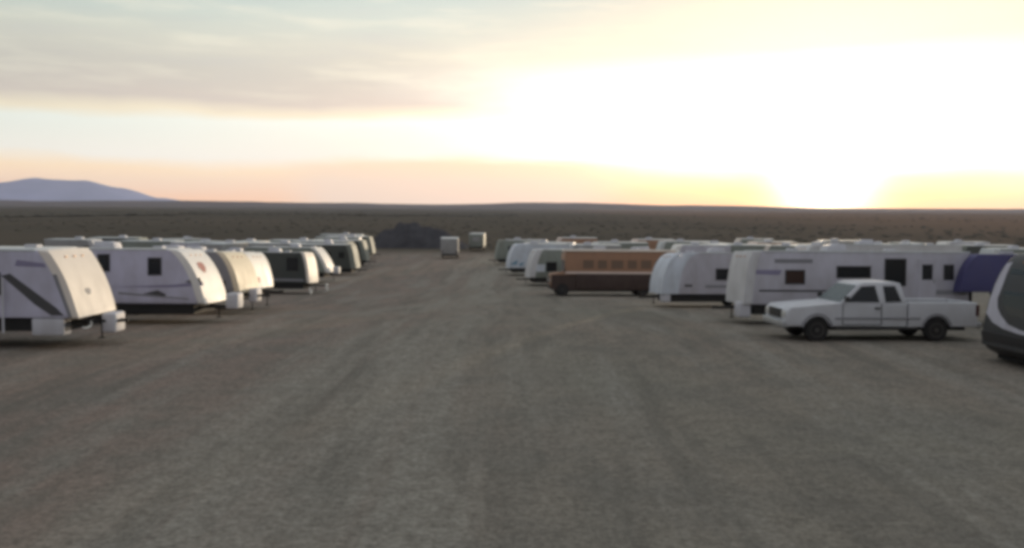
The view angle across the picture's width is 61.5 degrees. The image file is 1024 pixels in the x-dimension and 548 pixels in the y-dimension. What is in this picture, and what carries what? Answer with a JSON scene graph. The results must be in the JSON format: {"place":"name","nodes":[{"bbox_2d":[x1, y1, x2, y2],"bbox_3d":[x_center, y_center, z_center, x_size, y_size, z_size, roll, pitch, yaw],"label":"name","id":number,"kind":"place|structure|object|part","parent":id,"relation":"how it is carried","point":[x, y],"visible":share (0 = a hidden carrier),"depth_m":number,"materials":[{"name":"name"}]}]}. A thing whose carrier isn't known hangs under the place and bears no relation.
{"place":"outdoors","nodes":[
{"label":"outdoors","id":0,"kind":"place"},
{"bbox_2d":[0,178,180,200],"bbox_3d":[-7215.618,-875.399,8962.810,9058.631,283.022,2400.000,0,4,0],"label":"mountain","id":1,"kind":"structure","parent":0,"point":[33,189],"depth_m":8534.60,"materials":[{"name":"stone"}]},
{"bbox_2d":[0,205,1023,547],"bbox_3d":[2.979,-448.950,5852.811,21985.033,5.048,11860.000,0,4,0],"label":"ground","id":2,"kind":"structure","parent":0,"point":[424,399],"depth_m":17.56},
{"bbox_2d":[0,244,128,337],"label":"travel trailer","id":3,"kind":"object","parent":2,"relation":"on","point":[55,290],"visible":1,"depth_m":25.01,"materials":[{"name":"plastic"}]},
{"bbox_2d":[44,237,101,247],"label":"trailer","id":4,"kind":"object","parent":2,"relation":"on","point":[80,242],"visible":0.14,"depth_m":94.83,"materials":[{"name":"plastic"}]},
{"bbox_2d":[89,235,147,241],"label":"trailer","id":5,"kind":"object","parent":2,"relation":"on","point":[120,238],"visible":0.06,"depth_m":102.80,"materials":[{"name":"plastic"}]},
{"bbox_2d":[42,241,242,317],"bbox_3d":[-15.511,0.292,32.870,10.240,3.090,2.650,0,2,0],"label":"travel trailer","id":6,"kind":"object","parent":2,"relation":"on","point":[159,280],"visible":0.34,"depth_m":31.70,"materials":[{"name":"plastic"}]},
{"bbox_3d":[-15.031,-0.419,31.661,0.450,0.640,0.038,0,2,0],"label":"window","id":7,"kind":"part","parent":6,"relation":"part of","materials":[{"name":"black glass"}]},
{"bbox_3d":[-13.157,-0.273,31.665,0.500,0.650,0.038,0,2,0],"label":"window","id":8,"kind":"part","parent":6,"relation":"part of","materials":[{"name":"black glass"}]},
{"bbox_2d":[118,238,183,247],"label":"trailer","id":9,"kind":"object","parent":2,"relation":"on","point":[142,243],"visible":0.08,"depth_m":90.83,"materials":[{"name":"plastic"}]},
{"bbox_2d":[162,236,200,240],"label":"trailer","id":10,"kind":"object","parent":2,"relation":"on","point":[186,238],"visible":0.04,"depth_m":99.86,"materials":[{"name":"metal"}]},
{"bbox_2d":[170,239,224,247],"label":"trailer","id":11,"kind":"object","parent":2,"relation":"on","point":[185,244],"visible":0.05,"depth_m":87.71,"materials":[{"name":"metal"}]},
{"bbox_2d":[134,245,270,314],"bbox_3d":[-14.870,0.230,37.826,8.620,3.010,2.550,0,1,3],"label":"travel trailer","id":12,"kind":"object","parent":2,"relation":"on","point":[236,271],"visible":0.27,"depth_m":37.06,"materials":[{"name":"plastic"}]},
{"bbox_2d":[200,240,250,250],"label":"trailer","id":13,"kind":"object","parent":2,"relation":"on","point":[224,246],"visible":0.12,"depth_m":83.87,"materials":[{"name":"metal"}]},
{"bbox_2d":[186,246,283,305],"bbox_3d":[-15.087,0.161,41.226,8.420,3.010,2.550,0,1,3],"label":"travel trailer","id":14,"kind":"object","parent":2,"relation":"on","point":[260,263],"visible":0.16,"depth_m":41.02,"materials":[{"name":"plastic"}]},
{"bbox_2d":[236,239,269,242],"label":"trailer","id":15,"kind":"object","parent":2,"relation":"on","point":[251,240],"visible":0.09,"depth_m":91.66,"materials":[{"name":"metal"}]},
{"bbox_2d":[248,240,296,246],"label":"trailer","id":16,"kind":"object","parent":2,"relation":"on","point":[284,243],"visible":0.05,"depth_m":84.83,"materials":[{"name":"metal"}]},
{"bbox_2d":[229,248,327,293],"bbox_3d":[-16.820,-0.229,58.285,8.715,3.090,3.054,0,1,1],"label":"dark trailer","id":17,"kind":"object","parent":2,"relation":"on","point":[293,270],"visible":0.28,"depth_m":57.28,"materials":[{"name":"plastic"}]},
{"bbox_3d":[-14.626,-0.648,57.256,0.800,0.900,0.038,0,1,1],"label":"window","id":18,"kind":"part","parent":17,"relation":"part of","materials":[{"name":"black glass"}]},
{"bbox_2d":[246,244,342,279],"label":"travel trailer","id":19,"kind":"object","parent":2,"relation":"on","point":[325,265],"visible":0.3,"depth_m":72.35,"materials":[{"name":"plastic"}]},
{"bbox_2d":[269,238,323,241],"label":"trailer","id":20,"kind":"object","parent":2,"relation":"on","point":[301,239],"visible":0.06,"depth_m":96.80,"materials":[{"name":"metal"}]},
{"bbox_2d":[291,239,363,264],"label":"travel trailer","id":21,"kind":"object","parent":2,"relation":"on","point":[340,241],"visible":0.2,"depth_m":92.27,"materials":[{"name":"metal"}]},
{"bbox_2d":[289,241,367,272],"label":"trailer","id":22,"kind":"object","parent":2,"relation":"on","point":[344,257],"visible":0.3,"depth_m":82.92,"materials":[{"name":"plastic"}]},
{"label":"window","id":23,"kind":"part","parent":22,"relation":"part of","materials":[{"name":"black glass"}]},
{"bbox_2d":[315,235,361,239],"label":"travel trailer","id":24,"kind":"object","parent":2,"relation":"on","point":[351,237],"visible":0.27,"depth_m":111.89,"materials":[{"name":"metal"}]},
{"bbox_2d":[320,232,363,236],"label":"trailer","id":25,"kind":"object","parent":2,"relation":"on","point":[344,233],"visible":0.06,"depth_m":126.73,"materials":[{"name":"plastic"}]},
{"bbox_2d":[313,237,375,263],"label":"trailer","id":26,"kind":"object","parent":2,"relation":"on","point":[363,250],"visible":0.17,"depth_m":98.95,"materials":[{"name":"plastic"}]},
{"bbox_2d":[325,234,380,255],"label":"trailer","id":27,"kind":"object","parent":2,"relation":"on","point":[370,243],"visible":0.16,"depth_m":116.88,"materials":[{"name":"plastic"}]},
{"bbox_2d":[373,222,468,248],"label":"earth mound","id":28,"kind":"object","parent":2,"relation":"on","point":[412,235],"visible":0.85,"depth_m":152.40,"materials":[{"name":"grey soil"}]},
{"bbox_2d":[441,237,458,257],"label":"box trailer","id":29,"kind":"object","parent":2,"relation":"on","point":[449,246],"visible":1,"depth_m":118.07,"materials":[{"name":"white metal"}]},
{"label":"window","id":30,"kind":"part","parent":29,"relation":"part of","materials":[{"name":"grey glass"}]},
{"bbox_2d":[469,233,485,249],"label":"box trailer","id":31,"kind":"object","parent":2,"relation":"on","point":[477,240],"visible":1,"depth_m":140.03,"materials":[{"name":"white metal"}]},
{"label":"window","id":32,"kind":"part","parent":31,"relation":"part of","materials":[{"name":"grey glass"}]},
{"bbox_2d":[0,208,1023,247],"bbox_3d":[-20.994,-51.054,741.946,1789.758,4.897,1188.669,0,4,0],"label":"scrub","id":33,"kind":"object","parent":2,"relation":"on","point":[107,213],"visible":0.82,"depth_m":407.44,"materials":[{"name":"plant"}]},
{"bbox_2d":[488,238,539,262],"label":"travel trailer","id":34,"kind":"object","parent":2,"relation":"on","point":[503,247],"visible":0.39,"depth_m":104.31,"materials":[{"name":"metal"}]},
{"bbox_2d":[498,241,569,271],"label":"travel trailer","id":35,"kind":"object","parent":2,"relation":"on","point":[517,257],"visible":0.32,"depth_m":84.42,"materials":[{"name":"metal"}]},
{"bbox_2d":[516,248,582,282],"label":"travel trailer","id":36,"kind":"object","parent":2,"relation":"on","point":[542,264],"visible":0.38,"depth_m":70.43,"materials":[{"name":"metal"}]},
{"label":"window","id":37,"kind":"part","parent":36,"relation":"part of","materials":[{"name":"black glass"}]},
{"bbox_2d":[523,240,575,243],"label":"trailer","id":38,"kind":"object","parent":2,"relation":"on","point":[542,241],"visible":0.03,"depth_m":95.23,"materials":[{"name":"metal"}]},
{"bbox_2d":[556,236,596,243],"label":"trailer","id":39,"kind":"object","parent":2,"relation":"on","point":[579,240],"visible":0.14,"depth_m":116.77,"materials":[{"name":"metal"}]},
{"bbox_2d":[569,242,621,248],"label":"trailer","id":40,"kind":"object","parent":2,"relation":"on","point":[586,245],"visible":0.06,"depth_m":86.83,"materials":[{"name":"metal"}]},
{"bbox_2d":[547,246,675,295],"bbox_3d":[6.690,-0.215,58.666,8.470,3.360,2.580,0,1,-3],"label":"bus","id":41,"kind":"object","parent":2,"relation":"on","point":[599,269],"visible":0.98,"depth_m":57.45,"materials":[{"name":"metal"}]},
{"bbox_2d":[582,259,593,268],"bbox_3d":[5.091,-0.641,57.362,0.800,0.650,0.038,0,1,-3],"label":"window","id":42,"kind":"structure","parent":41,"relation":"in","point":[586,263],"depth_m":57.36,"materials":[{"name":"brown glass"}]},
{"bbox_2d":[597,260,607,268],"bbox_3d":[6.040,-0.635,57.412,0.700,0.650,0.038,0,1,-3],"label":"window","id":43,"kind":"structure","parent":41,"relation":"in","point":[601,264],"depth_m":57.41,"materials":[{"name":"brown glass"}]},
{"bbox_2d":[611,260,623,268],"bbox_3d":[7.038,-0.629,57.464,0.900,0.650,0.038,0,1,-3],"label":"window","id":44,"kind":"structure","parent":41,"relation":"in","point":[615,264],"depth_m":57.47,"materials":[{"name":"brown glass"}]},
{"bbox_2d":[627,260,637,269],"bbox_3d":[8.038,-0.624,57.517,0.700,0.650,0.038,0,1,-3],"label":"window","id":45,"kind":"structure","parent":41,"relation":"in","point":[631,264],"depth_m":57.51,"materials":[{"name":"brown glass"}]},
{"bbox_2d":[640,260,651,269],"bbox_3d":[8.986,-0.634,57.567,0.800,0.650,0.038,0,1,-3],"label":"window","id":46,"kind":"structure","parent":41,"relation":"in","point":[644,264],"depth_m":57.57,"materials":[{"name":"brown glass"}]},
{"bbox_2d":[592,240,647,248],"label":"trailer","id":47,"kind":"object","parent":2,"relation":"on","point":[627,245],"visible":0.09,"depth_m":96.81,"materials":[{"name":"metal"}]},
{"bbox_2d":[631,237,674,249],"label":"trailer","id":48,"kind":"object","parent":2,"relation":"on","point":[652,244],"visible":0.09,"depth_m":110.81,"materials":[{"name":"metal"}]},
{"bbox_2d":[656,239,709,249],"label":"trailer","id":49,"kind":"object","parent":2,"relation":"on","point":[664,245],"visible":0.12,"depth_m":102.82,"materials":[{"name":"plastic"}]},
{"bbox_2d":[639,248,732,304],"bbox_3d":[10.778,0.173,45.788,8.220,3.150,2.550,0,1,-6],"label":"travel trailer","id":50,"kind":"object","parent":2,"relation":"on","point":[690,276],"visible":0.4,"depth_m":44.48,"materials":[{"name":"metal"}]},
{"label":"window","id":51,"kind":"part","parent":50,"relation":"part of","materials":[{"name":"black glass"}]},
{"bbox_2d":[671,242,730,252],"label":"trailer","id":52,"kind":"object","parent":2,"relation":"on","point":[693,246],"visible":0.09,"depth_m":88.83,"materials":[{"name":"metal"}]},
{"bbox_2d":[699,241,729,243],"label":"trailer","id":53,"kind":"object","parent":2,"relation":"on","point":[714,242],"visible":0.02,"depth_m":95.81,"materials":[{"name":"plastic"}]},
{"bbox_2d":[726,242,770,252],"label":"trailer","id":54,"kind":"object","parent":2,"relation":"on","point":[737,246],"visible":0.06,"depth_m":90.83,"materials":[{"name":"plastic"}]},
{"bbox_2d":[735,237,773,243],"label":"trailer","id":55,"kind":"object","parent":2,"relation":"on","point":[746,240],"visible":0.06,"depth_m":117.02,"materials":[{"name":"plastic"}]},
{"bbox_2d":[747,239,797,244],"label":"trailer","id":56,"kind":"object","parent":2,"relation":"on","point":[767,241],"visible":0.06,"depth_m":102.79,"materials":[{"name":"plastic"}]},
{"bbox_2d":[764,243,795,249],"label":"trailer","id":57,"kind":"object","parent":2,"relation":"on","point":[783,246],"visible":0.08,"depth_m":89.61,"materials":[{"name":"metal"}]},
{"bbox_2d":[790,242,819,244],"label":"trailer","id":58,"kind":"object","parent":2,"relation":"on","point":[804,244],"visible":0.05,"depth_m":93.67,"materials":[{"name":"metal"}]},
{"bbox_2d":[816,238,855,243],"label":"trailer","id":59,"kind":"object","parent":2,"relation":"on","point":[834,240],"visible":0.09,"depth_m":110.78,"materials":[{"name":"plastic"}]},
{"bbox_2d":[712,244,970,317],"bbox_3d":[13.012,0.390,34.766,9.920,3.170,2.560,0,2,-2],"label":"travel trailer","id":60,"kind":"object","parent":2,"relation":"on","point":[758,281],"visible":0.42,"depth_m":33.55,"materials":[{"name":"plastic"}]},
{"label":"window","id":61,"kind":"part","parent":60,"relation":"part of","materials":[{"name":"brown glass"}]},
{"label":"window","id":62,"kind":"part","parent":60,"relation":"part of","materials":[{"name":"black glass"}]},
{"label":"window","id":63,"kind":"part","parent":60,"relation":"part of","materials":[{"name":"black glass"}]},
{"bbox_3d":[16.232,0.257,33.624,0.720,1.650,0.066,0,2,-2],"label":"door","id":64,"kind":"part","parent":60,"relation":"part of","materials":[{"name":"white metal"}]},
{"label":"window","id":65,"kind":"part","parent":60,"relation":"part of","materials":[{"name":"black glass"}]},
{"bbox_2d":[763,279,981,341],"bbox_3d":[12.031,1.193,28.939,6.640,1.950,2.440,0,3,-2],"label":"pickup truck","id":66,"kind":"object","parent":2,"relation":"on","point":[866,304],"visible":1,"depth_m":28.00,"materials":[{"name":"white metal"}]},
{"bbox_2d":[795,240,962,251],"bbox_3d":[19.036,-0.032,46.523,9.520,3.640,2.550,0,1,-1],"label":"travel trailer","id":67,"kind":"object","parent":2,"relation":"on","point":[863,245],"visible":0.09,"depth_m":45.30,"materials":[{"name":"plastic"}]},
{"bbox_2d":[887,240,925,244],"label":"trailer","id":68,"kind":"object","parent":2,"relation":"on","point":[905,241],"visible":0.01,"depth_m":104.21,"materials":[{"name":"metal"}]},
{"bbox_2d":[936,240,989,244],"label":"trailer","id":69,"kind":"object","parent":2,"relation":"on","point":[955,242],"visible":0.07,"depth_m":108.78,"materials":[{"name":"metal"}]},
{"bbox_2d":[953,251,1017,301],"bbox_3d":[22.052,0.483,34.597,9.620,3.110,2.550,0,2,-2],"label":"fifth wheel trailer","id":70,"kind":"object","parent":2,"relation":"on","point":[978,272],"visible":0.51,"depth_m":33.22,"materials":[{"name":"plastic"}]},
{"bbox_2d":[957,243,1014,253],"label":"trailer","id":71,"kind":"object","parent":2,"relation":"on","point":[975,248],"visible":0.07,"depth_m":94.82,"materials":[{"name":"metal"}]},
{"bbox_2d":[979,246,1023,253],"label":"trailer","id":72,"kind":"object","parent":2,"relation":"on","point":[1016,249],"visible":0.12,"depth_m":83.48,"materials":[{"name":"metal"}]},
{"bbox_2d":[981,254,1023,364],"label":"travel trailer","id":73,"kind":"object","parent":2,"relation":"on","point":[1002,332],"visible":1,"depth_m":23.61,"materials":[{"name":"plastic"}]},
{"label":"front window","id":74,"kind":"part","parent":73,"relation":"part of","materials":[{"name":"grey glass"}]},
{"bbox_2d":[0,200,1023,211],"bbox_3d":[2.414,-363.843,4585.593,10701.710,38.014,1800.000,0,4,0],"label":"ridge","id":75,"kind":"structure","parent":0,"point":[533,205],"depth_m":4151.09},
{"bbox_2d":[0,0,1023,208],"label":"sky","id":76,"kind":"structure","parent":0,"point":[893,104],"materials":[{"name":"white"}]}
]}

